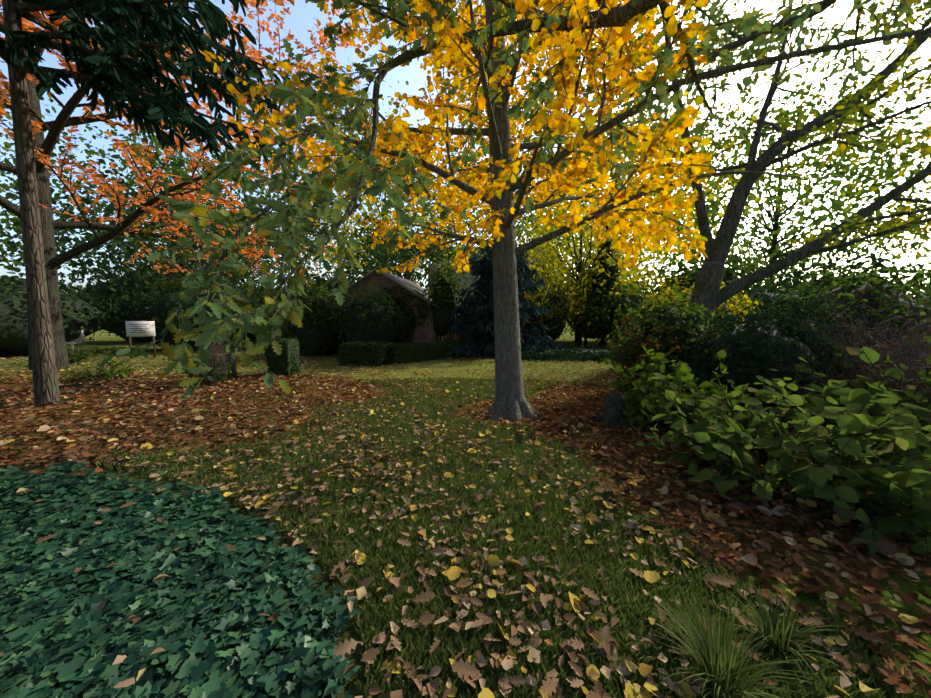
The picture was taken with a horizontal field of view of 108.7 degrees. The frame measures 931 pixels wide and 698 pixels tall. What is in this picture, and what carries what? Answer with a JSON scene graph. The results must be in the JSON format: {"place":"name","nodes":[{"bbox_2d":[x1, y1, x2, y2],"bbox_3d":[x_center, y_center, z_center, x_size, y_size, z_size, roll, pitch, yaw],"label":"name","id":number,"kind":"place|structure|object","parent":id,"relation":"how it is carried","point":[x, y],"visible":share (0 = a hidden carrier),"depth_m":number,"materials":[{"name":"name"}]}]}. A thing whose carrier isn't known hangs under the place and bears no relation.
{"place":"outdoors","nodes":[
{"label":"outdoors","id":0,"kind":"place"},
{"bbox_2d":[400,311,412,344],"bbox_3d":[-2.895,-0.771,15.614,0.900,2.000,0.050,1,5,10],"label":"shed door","id":1,"kind":"structure","parent":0,"point":[410,339],"depth_m":15.56,"materials":[{"name":"brown wood"}]},
{"bbox_2d":[0,322,930,697],"bbox_3d":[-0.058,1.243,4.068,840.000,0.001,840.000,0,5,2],"label":"ground","id":2,"kind":"structure","parent":0,"point":[104,340],"depth_m":3.16,"materials":[{"name":"plant"}]},
{"bbox_2d":[0,92,104,273],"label":"tree","id":3,"kind":"object","parent":2,"relation":"on","point":[56,196],"depth_m":19.44,"materials":[{"name":"plant"}]},
{"bbox_2d":[0,264,131,356],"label":"shrub","id":4,"kind":"object","parent":2,"relation":"on","point":[14,345],"depth_m":14.36,"materials":[{"name":"green plant"}]},
{"bbox_2d":[66,330,84,352],"bbox_3d":[-18.121,-0.279,15.096,1.083,1.110,0.548,-1,5,-15],"label":"white bench","id":5,"kind":"object","parent":2,"relation":"on","point":[79,340],"visible":0.21,"depth_m":15.37,"materials":[{"name":"white paint"}]},
{"bbox_2d":[0,85,159,287],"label":"tree leaves","id":6,"kind":"object","parent":2,"relation":"on","point":[4,186],"visible":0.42,"depth_m":19.55,"materials":[{"name":"green plant"}]},
{"bbox_2d":[67,342,102,362],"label":"undergrowth","id":7,"kind":"object","parent":2,"relation":"on","point":[77,354],"depth_m":12.39,"materials":[{"name":"green plant"}]},
{"bbox_2d":[58,349,135,382],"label":"undergrowth","id":8,"kind":"object","parent":2,"relation":"on","point":[109,363],"depth_m":8.81,"materials":[{"name":"green plant"}]},
{"bbox_2d":[59,382,147,387],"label":"fallen branch","id":9,"kind":"object","parent":2,"relation":"on","point":[63,386],"visible":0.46,"depth_m":7.88,"materials":[{"name":"brown wood"}]},
{"bbox_2d":[59,260,220,341],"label":"tree","id":10,"kind":"object","parent":2,"relation":"on","point":[120,333],"depth_m":22.50,"materials":[{"name":"green plant"}]},
{"bbox_2d":[128,336,155,358],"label":"sign posts","id":11,"kind":"object","parent":2,"relation":"on","point":[153,339],"visible":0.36,"depth_m":14.02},
{"bbox_2d":[125,321,155,336],"bbox_3d":[-13.428,-0.833,13.792,0.880,0.640,0.040,-3,6,-33],"label":"sign board","id":12,"kind":"object","parent":11,"relation":"attached to","point":[151,330],"visible":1,"depth_m":13.78,"materials":[{"name":"white metal"}]},
{"bbox_2d":[129,324,149,332],"bbox_3d":[-13.430,-0.850,13.759,0.600,0.344,0.008,-3,6,-33],"label":"sign text","id":13,"kind":"object","parent":12,"relation":"attached to","point":[139,328],"visible":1,"depth_m":13.74},
{"bbox_2d":[0,158,294,325],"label":"tree leaves","id":14,"kind":"object","parent":2,"relation":"on","point":[110,208],"visible":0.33,"depth_m":17.35,"materials":[{"name":"green plant"}]},
{"bbox_2d":[0,0,314,405],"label":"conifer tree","id":15,"kind":"object","parent":2,"relation":"on","point":[45,380],"depth_m":6.03,"materials":[{"name":"plant"}]},
{"bbox_2d":[0,0,333,165],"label":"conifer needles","id":16,"kind":"object","parent":15,"relation":"attached to","point":[95,9],"visible":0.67,"depth_m":6.15,"materials":[{"name":"green plant"}]},
{"bbox_2d":[58,176,272,314],"bbox_3d":[-17.184,-5.600,20.774,12.836,10.945,13.039,0,5,2],"label":"tree","id":17,"kind":"object","parent":2,"relation":"on","point":[147,281],"depth_m":18.66,"materials":[{"name":"green plant"}]},
{"bbox_2d":[0,456,361,697],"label":"ivy ground cover","id":18,"kind":"object","parent":2,"relation":"on","point":[275,685],"visible":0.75,"depth_m":1.75,"materials":[{"name":"green plant"}]},
{"bbox_2d":[0,0,366,369],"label":"orange tree","id":19,"kind":"object","parent":2,"relation":"on","point":[47,144],"depth_m":10.24,"materials":[{"name":"plant"}]},
{"bbox_2d":[107,282,261,348],"bbox_3d":[-14.727,-1.629,17.993,7.941,3.803,4.491,0,5,2],"label":"shrub","id":20,"kind":"object","parent":2,"relation":"on","point":[141,303],"depth_m":16.68,"materials":[{"name":"green plant"}]},
{"bbox_2d":[64,111,333,287],"bbox_3d":[-21.980,-9.914,29.906,19.406,17.936,19.960,0,5,2],"label":"tree","id":21,"kind":"object","parent":2,"relation":"on","point":[156,155],"depth_m":25.77,"materials":[{"name":"plant"}]},
{"bbox_2d":[0,109,341,289],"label":"tree leaves","id":22,"kind":"object","parent":21,"relation":"attached to","point":[156,147],"visible":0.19,"depth_m":24.55,"materials":[{"name":"green plant"}]},
{"bbox_2d":[176,355,233,384],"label":"undergrowth","id":23,"kind":"object","parent":2,"relation":"on","point":[219,371],"depth_m":8.08,"materials":[{"name":"green plant"}]},
{"bbox_2d":[194,342,227,385],"bbox_3d":[-6.243,0.303,8.222,0.686,1.152,0.686,0,5,2],"label":"trunk","id":24,"kind":"object","parent":2,"relation":"on","point":[215,355],"visible":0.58,"depth_m":8.16,"materials":[{"name":"brown wood"}]},
{"bbox_2d":[125,205,301,379],"bbox_3d":[-6.997,-1.392,8.960,4.161,4.506,3.307,0,5,2],"label":"tree","id":25,"kind":"object","parent":2,"relation":"on","point":[149,246],"depth_m":8.68,"materials":[{"name":"green plant"}]},
{"bbox_2d":[223,281,292,340],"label":"shrub","id":26,"kind":"object","parent":2,"relation":"on","point":[248,285],"depth_m":24.80,"materials":[{"name":"green plant"}]},
{"bbox_2d":[240,300,298,341],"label":"shrub","id":27,"kind":"object","parent":2,"relation":"on","point":[282,336],"depth_m":17.85,"materials":[{"name":"green plant"}]},
{"bbox_2d":[265,337,300,375],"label":"clipped hedge","id":28,"kind":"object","parent":2,"relation":"on","point":[294,364],"depth_m":9.44,"materials":[{"name":"green plant"}]},
{"bbox_2d":[264,337,333,356],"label":"hedge","id":29,"kind":"object","parent":2,"relation":"on","point":[308,350],"depth_m":14.58,"materials":[{"name":"green plant"}]},
{"bbox_2d":[279,318,344,344],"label":"shrub","id":30,"kind":"object","parent":2,"relation":"on","point":[286,333],"depth_m":15.68,"materials":[{"name":"green plant"}]},
{"bbox_2d":[279,282,345,355],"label":"bush","id":31,"kind":"object","parent":2,"relation":"on","point":[320,296],"depth_m":14.08,"materials":[{"name":"green plant"}]},
{"bbox_2d":[287,266,354,304],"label":"tree","id":32,"kind":"object","parent":2,"relation":"on","point":[316,278],"depth_m":24.01,"materials":[{"name":"green plant"}]},
{"bbox_2d":[235,70,487,284],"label":"tree leaves","id":33,"kind":"object","parent":2,"relation":"on","point":[357,217],"visible":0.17,"depth_m":28.76,"materials":[{"name":"green plant"}]},
{"bbox_2d":[337,340,392,366],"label":"hedge","id":34,"kind":"object","parent":2,"relation":"on","point":[368,350],"depth_m":11.52,"materials":[{"name":"green plant"}]},
{"bbox_2d":[328,282,409,343],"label":"bush","id":35,"kind":"object","parent":2,"relation":"on","point":[390,313],"depth_m":13.36,"materials":[{"name":"green plant"}]},
{"bbox_2d":[282,106,469,281],"bbox_3d":[-6.865,-11.630,34.008,22.642,20.642,21.302,0,5,2],"label":"tree","id":36,"kind":"object","parent":2,"relation":"on","point":[369,225],"depth_m":30.84,"materials":[{"name":"green plant"}]},
{"bbox_2d":[310,213,467,297],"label":"tree leaves","id":37,"kind":"object","parent":2,"relation":"on","point":[409,255],"visible":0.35,"depth_m":21.62,"materials":[{"name":"green plant"}]},
{"bbox_2d":[333,264,452,351],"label":"shed walls","id":38,"kind":"structure","parent":2,"relation":"on","point":[420,332],"depth_m":15.49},
{"bbox_2d":[335,273,429,304],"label":"shed gables","id":39,"kind":"object","parent":38,"relation":"on","point":[375,279],"depth_m":15.62,"materials":[{"name":"brown wood"}]},
{"bbox_2d":[328,269,438,308],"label":"shed roof","id":40,"kind":"structure","parent":38,"relation":"on","point":[402,282],"depth_m":15.63,"materials":[{"name":"grey"}]},
{"bbox_2d":[368,285,428,343],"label":"shrub","id":41,"kind":"object","parent":38,"relation":"attached to","point":[399,298],"depth_m":15.34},
{"bbox_2d":[422,251,465,336],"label":"conifer","id":42,"kind":"object","parent":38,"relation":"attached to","point":[439,277],"depth_m":15.19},
{"bbox_2d":[324,218,466,285],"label":"tree","id":43,"kind":"object","parent":2,"relation":"on","point":[406,273],"depth_m":22.75,"materials":[{"name":"green plant"}]},
{"bbox_2d":[382,339,477,364],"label":"long hedge","id":44,"kind":"object","parent":2,"relation":"on","point":[413,350],"depth_m":12.84,"materials":[{"name":"green plant"}]},
{"bbox_2d":[0,371,922,633],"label":"fallen leaf carpet","id":45,"kind":"object","parent":2,"relation":"on","point":[885,545],"visible":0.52,"depth_m":4.12,"materials":[{"name":"brown plant"}]},
{"bbox_2d":[0,339,927,697],"bbox_3d":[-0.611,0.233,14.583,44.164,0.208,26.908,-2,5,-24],"label":"fallen leaves","id":46,"kind":"object","parent":2,"relation":"on","point":[452,573],"visible":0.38,"depth_m":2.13,"materials":[{"name":"yellow plant"}]},
{"bbox_2d":[471,249,575,329],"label":"foliage","id":47,"kind":"object","parent":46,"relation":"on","point":[532,268],"depth_m":22.40,"materials":[{"name":"green plant"}]},
{"bbox_2d":[0,370,930,696],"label":"mulch bed","id":48,"kind":"object","parent":2,"relation":"on","point":[882,610],"visible":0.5,"depth_m":3.79,"materials":[{"name":"brown plant"}]},
{"bbox_2d":[0,371,930,692],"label":"fallen leaves","id":49,"kind":"object","parent":2,"relation":"on","point":[776,563],"visible":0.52,"depth_m":3.73,"materials":[{"name":"brown plant"}]},
{"bbox_2d":[436,315,524,345],"bbox_3d":[0.648,-0.666,15.560,4.200,1.800,0.062,1,5,10],"label":"timber fence","id":50,"kind":"object","parent":2,"relation":"on","point":[448,336],"visible":0.06,"depth_m":15.73,"materials":[{"name":"brown wood"}]},
{"bbox_2d":[443,271,547,317],"bbox_3d":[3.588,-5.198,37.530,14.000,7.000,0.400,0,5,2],"label":"tree","id":51,"kind":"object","parent":2,"relation":"on","point":[470,281],"depth_m":37.24,"materials":[{"name":"plant"}]},
{"bbox_2d":[433,247,564,270],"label":"foliage","id":52,"kind":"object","parent":51,"relation":"on","point":[528,262],"depth_m":38.77,"materials":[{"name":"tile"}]},
{"bbox_2d":[467,270,523,342],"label":"blue spruce","id":53,"kind":"object","parent":2,"relation":"on","point":[490,298],"depth_m":14.53,"materials":[{"name":"plant"}]},
{"bbox_2d":[418,110,600,285],"bbox_3d":[3.431,-11.929,32.523,22.797,21.492,24.947,0,5,2],"label":"tree","id":54,"kind":"object","parent":2,"relation":"on","point":[486,232],"depth_m":33.37,"materials":[{"name":"plant"}]},
{"bbox_2d":[93,376,930,697],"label":"grass","id":55,"kind":"structure","parent":2,"relation":"on","point":[499,602],"depth_m":2.27,"materials":[{"name":"green plant"}]},
{"bbox_2d":[116,0,930,383],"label":"foliage","id":56,"kind":"object","parent":2,"relation":"on","point":[620,16],"depth_m":3.68,"materials":[{"name":"plant"}]},
{"bbox_2d":[99,0,930,399],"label":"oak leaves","id":57,"kind":"object","parent":56,"relation":"attached to","point":[243,320],"visible":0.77,"depth_m":3.48,"materials":[{"name":"green plant"}]},
{"bbox_2d":[407,95,647,305],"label":"tree leaves","id":58,"kind":"object","parent":2,"relation":"on","point":[473,210],"visible":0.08,"depth_m":32.06,"materials":[{"name":"plant"}]},
{"bbox_2d":[524,265,587,341],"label":"shrub","id":59,"kind":"object","parent":2,"relation":"on","point":[557,294],"depth_m":18.32,"materials":[{"name":"green plant"}]},
{"bbox_2d":[490,346,622,362],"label":"ivy ground cover","id":60,"kind":"object","parent":2,"relation":"on","point":[574,355],"depth_m":13.19,"materials":[{"name":"green plant"}]},
{"bbox_2d":[215,0,930,423],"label":"tree","id":61,"kind":"object","parent":2,"relation":"on","point":[511,402],"depth_m":5.01,"materials":[{"name":"yellow plant"}]},
{"bbox_2d":[199,0,714,273],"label":"tree leaves","id":62,"kind":"object","parent":61,"relation":"attached to","point":[558,103],"visible":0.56,"depth_m":4.28,"materials":[{"name":"yellow plant"}]},
{"bbox_2d":[491,176,677,326],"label":"tree leaves","id":63,"kind":"object","parent":2,"relation":"on","point":[565,257],"visible":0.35,"depth_m":18.89,"materials":[{"name":"plant"}]},
{"bbox_2d":[584,226,592,345],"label":"thin trunk tree","id":64,"kind":"object","parent":2,"relation":"on","point":[586,328],"visible":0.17,"depth_m":19.30,"materials":[{"name":"plant"}]},
{"bbox_2d":[524,200,674,345],"bbox_3d":[6.810,-4.643,21.076,10.397,8.993,10.202,0,5,2],"label":"tree","id":65,"kind":"object","parent":2,"relation":"on","point":[578,334],"depth_m":20.56,"materials":[{"name":"green plant"}]},
{"bbox_2d":[563,265,644,338],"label":"shrub","id":66,"kind":"object","parent":2,"relation":"on","point":[590,336],"depth_m":23.63,"materials":[{"name":"green plant"}]},
{"bbox_2d":[589,187,620,346],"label":"tree","id":67,"kind":"object","parent":2,"relation":"on","point":[593,277],"depth_m":18.68,"materials":[{"name":"green plant"}]},
{"bbox_2d":[592,388,632,428],"bbox_3d":[2.296,0.898,5.104,0.640,0.614,0.637,0,5,2],"label":"old stump","id":68,"kind":"object","parent":2,"relation":"on","point":[612,414],"visible":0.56,"depth_m":4.97,"materials":[{"name":"grey wood"}]},
{"bbox_2d":[599,351,625,362],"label":"ivy ground cover","id":69,"kind":"object","parent":2,"relation":"on","point":[616,357],"depth_m":12.61,"materials":[{"name":"green plant"}]},
{"bbox_2d":[476,99,763,281],"bbox_3d":[12.974,-10.432,27.990,24.226,19.301,19.414,0,5,2],"label":"tree","id":70,"kind":"object","parent":2,"relation":"on","point":[651,194],"depth_m":26.02,"materials":[{"name":"plant"}]},
{"bbox_2d":[577,278,666,343],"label":"shrub","id":71,"kind":"object","parent":2,"relation":"on","point":[619,313],"depth_m":17.79,"materials":[{"name":"green plant"}]},
{"bbox_2d":[515,58,808,288],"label":"tree leaves","id":72,"kind":"object","parent":2,"relation":"on","point":[694,225],"visible":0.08,"depth_m":24.12,"materials":[{"name":"yellow plant"}]},
{"bbox_2d":[605,284,726,389],"bbox_3d":[4.159,-0.186,7.057,2.350,2.324,2.100,0,5,2],"label":"green shrub","id":73,"kind":"object","parent":2,"relation":"on","point":[645,312],"depth_m":6.62,"materials":[{"name":"green plant"}]},
{"bbox_2d":[603,345,748,438],"bbox_3d":[2.970,0.580,4.857,1.592,1.247,1.936,0,5,2],"label":"hydrangea shrub","id":74,"kind":"object","parent":2,"relation":"on","point":[690,385],"depth_m":4.66,"materials":[{"name":"green plant"}]},
{"bbox_2d":[652,588,714,644],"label":"grass tuft","id":75,"kind":"object","parent":2,"relation":"on","point":[678,634],"visible":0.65,"depth_m":1.70,"materials":[{"name":"green plant"}]},
{"bbox_2d":[657,336,725,399],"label":"holly shrub","id":76,"kind":"object","parent":2,"relation":"on","point":[702,380],"depth_m":5.91,"materials":[{"name":"green plant"}]},
{"bbox_2d":[633,249,774,300],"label":"foliage","id":77,"kind":"object","parent":2,"relation":"on","point":[732,260],"depth_m":21.04,"materials":[{"name":"green plant"}]},
{"bbox_2d":[637,270,773,333],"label":"green shrub","id":78,"kind":"object","parent":2,"relation":"on","point":[746,298],"depth_m":9.60,"materials":[{"name":"green plant"}]},
{"bbox_2d":[531,0,930,328],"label":"tree","id":79,"kind":"object","parent":2,"relation":"on","point":[708,293],"depth_m":7.70,"materials":[{"name":"green plant"}]},
{"bbox_2d":[533,0,930,259],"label":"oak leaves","id":80,"kind":"object","parent":79,"relation":"attached to","point":[913,20],"visible":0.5,"depth_m":7.66,"materials":[{"name":"green plant"}]},
{"bbox_2d":[634,584,830,697],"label":"grass tuft","id":81,"kind":"object","parent":2,"relation":"on","point":[716,655],"visible":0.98,"depth_m":1.43,"materials":[{"name":"green plant"}]},
{"bbox_2d":[673,305,849,408],"bbox_3d":[4.924,0.166,5.765,2.295,1.871,2.082,0,5,2],"label":"holly shrub","id":82,"kind":"object","parent":2,"relation":"on","point":[750,317],"depth_m":5.37,"materials":[{"name":"green plant"}]},
{"bbox_2d":[597,37,930,289],"bbox_3d":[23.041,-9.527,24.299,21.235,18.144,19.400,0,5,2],"label":"tree","id":83,"kind":"object","parent":2,"relation":"on","point":[774,226],"depth_m":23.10,"materials":[{"name":"green plant"}]},
{"bbox_2d":[724,275,841,326],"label":"shrub","id":84,"kind":"object","parent":2,"relation":"on","point":[754,289],"depth_m":12.51,"materials":[{"name":"green plant"}]},
{"bbox_2d":[636,346,930,576],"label":"hydrangea shrub","id":85,"kind":"object","parent":2,"relation":"on","point":[843,497],"depth_m":2.72,"materials":[{"name":"green plant"}]},
{"bbox_2d":[716,574,855,676],"bbox_3d":[1.512,1.311,1.619,0.472,0.292,0.516,4,7,42],"label":"grass tuft","id":86,"kind":"object","parent":2,"relation":"on","point":[772,628],"visible":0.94,"depth_m":1.60,"materials":[{"name":"green plant"}]},
{"bbox_2d":[753,286,865,411],"bbox_3d":[5.880,0.156,6.110,1.808,2.572,1.607,0,5,2],"label":"holly shrub","id":87,"kind":"object","parent":2,"relation":"on","point":[798,307],"depth_m":5.75,"materials":[{"name":"green plant"}]},
{"bbox_2d":[745,287,930,409],"bbox_3d":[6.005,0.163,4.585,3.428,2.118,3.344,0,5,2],"label":"bare shrub","id":88,"kind":"object","parent":2,"relation":"on","point":[891,378],"depth_m":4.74,"materials":[{"name":"plant"}]},
{"bbox_2d":[745,336,930,470],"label":"hydrangea shrub","id":89,"kind":"object","parent":2,"relation":"on","point":[832,385],"depth_m":4.12,"materials":[{"name":"green plant"}]},
{"bbox_2d":[769,308,913,379],"bbox_3d":[8.286,-0.032,7.784,2.980,1.885,2.516,0,5,2],"label":"shrub","id":90,"kind":"object","parent":2,"relation":"on","point":[859,314],"depth_m":6.87,"materials":[{"name":"green plant"}]},
{"bbox_2d":[759,259,930,370],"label":"green shrub","id":91,"kind":"object","parent":2,"relation":"on","point":[844,281],"depth_m":7.46,"materials":[{"name":"green plant"}]},
{"bbox_2d":[761,246,930,296],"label":"tree","id":92,"kind":"object","parent":2,"relation":"on","point":[878,262],"depth_m":18.10,"materials":[{"name":"green plant"}]},
{"bbox_2d":[839,140,930,257],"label":"tree leaves","id":93,"kind":"object","parent":2,"relation":"on","point":[909,203],"visible":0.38,"depth_m":16.68,"materials":[{"name":"green plant"}]},
{"bbox_2d":[860,319,930,390],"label":"bare shrub twigs","id":94,"kind":"object","parent":2,"relation":"on","point":[912,348],"depth_m":4.74,"materials":[{"name":"plant"}]},
{"bbox_2d":[879,288,930,369],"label":"bare shrub twigs","id":95,"kind":"object","parent":2,"relation":"on","point":[911,321],"depth_m":5.73,"materials":[{"name":"plant"}]},
{"bbox_2d":[906,262,928,292],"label":"shrub","id":96,"kind":"object","parent":2,"relation":"on","point":[923,271],"visible":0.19,"depth_m":17.38,"materials":[{"name":"green plant"}]},
{"bbox_2d":[0,0,930,293],"label":"sky","id":97,"kind":"structure","parent":0,"point":[303,16],"materials":[{"name":"white"}]},
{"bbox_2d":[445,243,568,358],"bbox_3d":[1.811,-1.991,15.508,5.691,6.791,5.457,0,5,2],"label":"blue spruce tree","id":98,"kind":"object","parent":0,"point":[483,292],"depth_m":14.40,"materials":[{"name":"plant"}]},
{"bbox_2d":[596,301,705,398],"bbox_3d":[3.104,0.135,5.908,1.840,1.939,1.146,0,5,2],"label":"shrub","id":99,"kind":"object","parent":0,"point":[636,352],"depth_m":5.76,"materials":[{"name":"green plant"}]},
{"bbox_2d":[897,271,930,307],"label":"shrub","id":100,"kind":"object","parent":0,"point":[925,278],"depth_m":10.20,"materials":[{"name":"green plant"}]}
]}

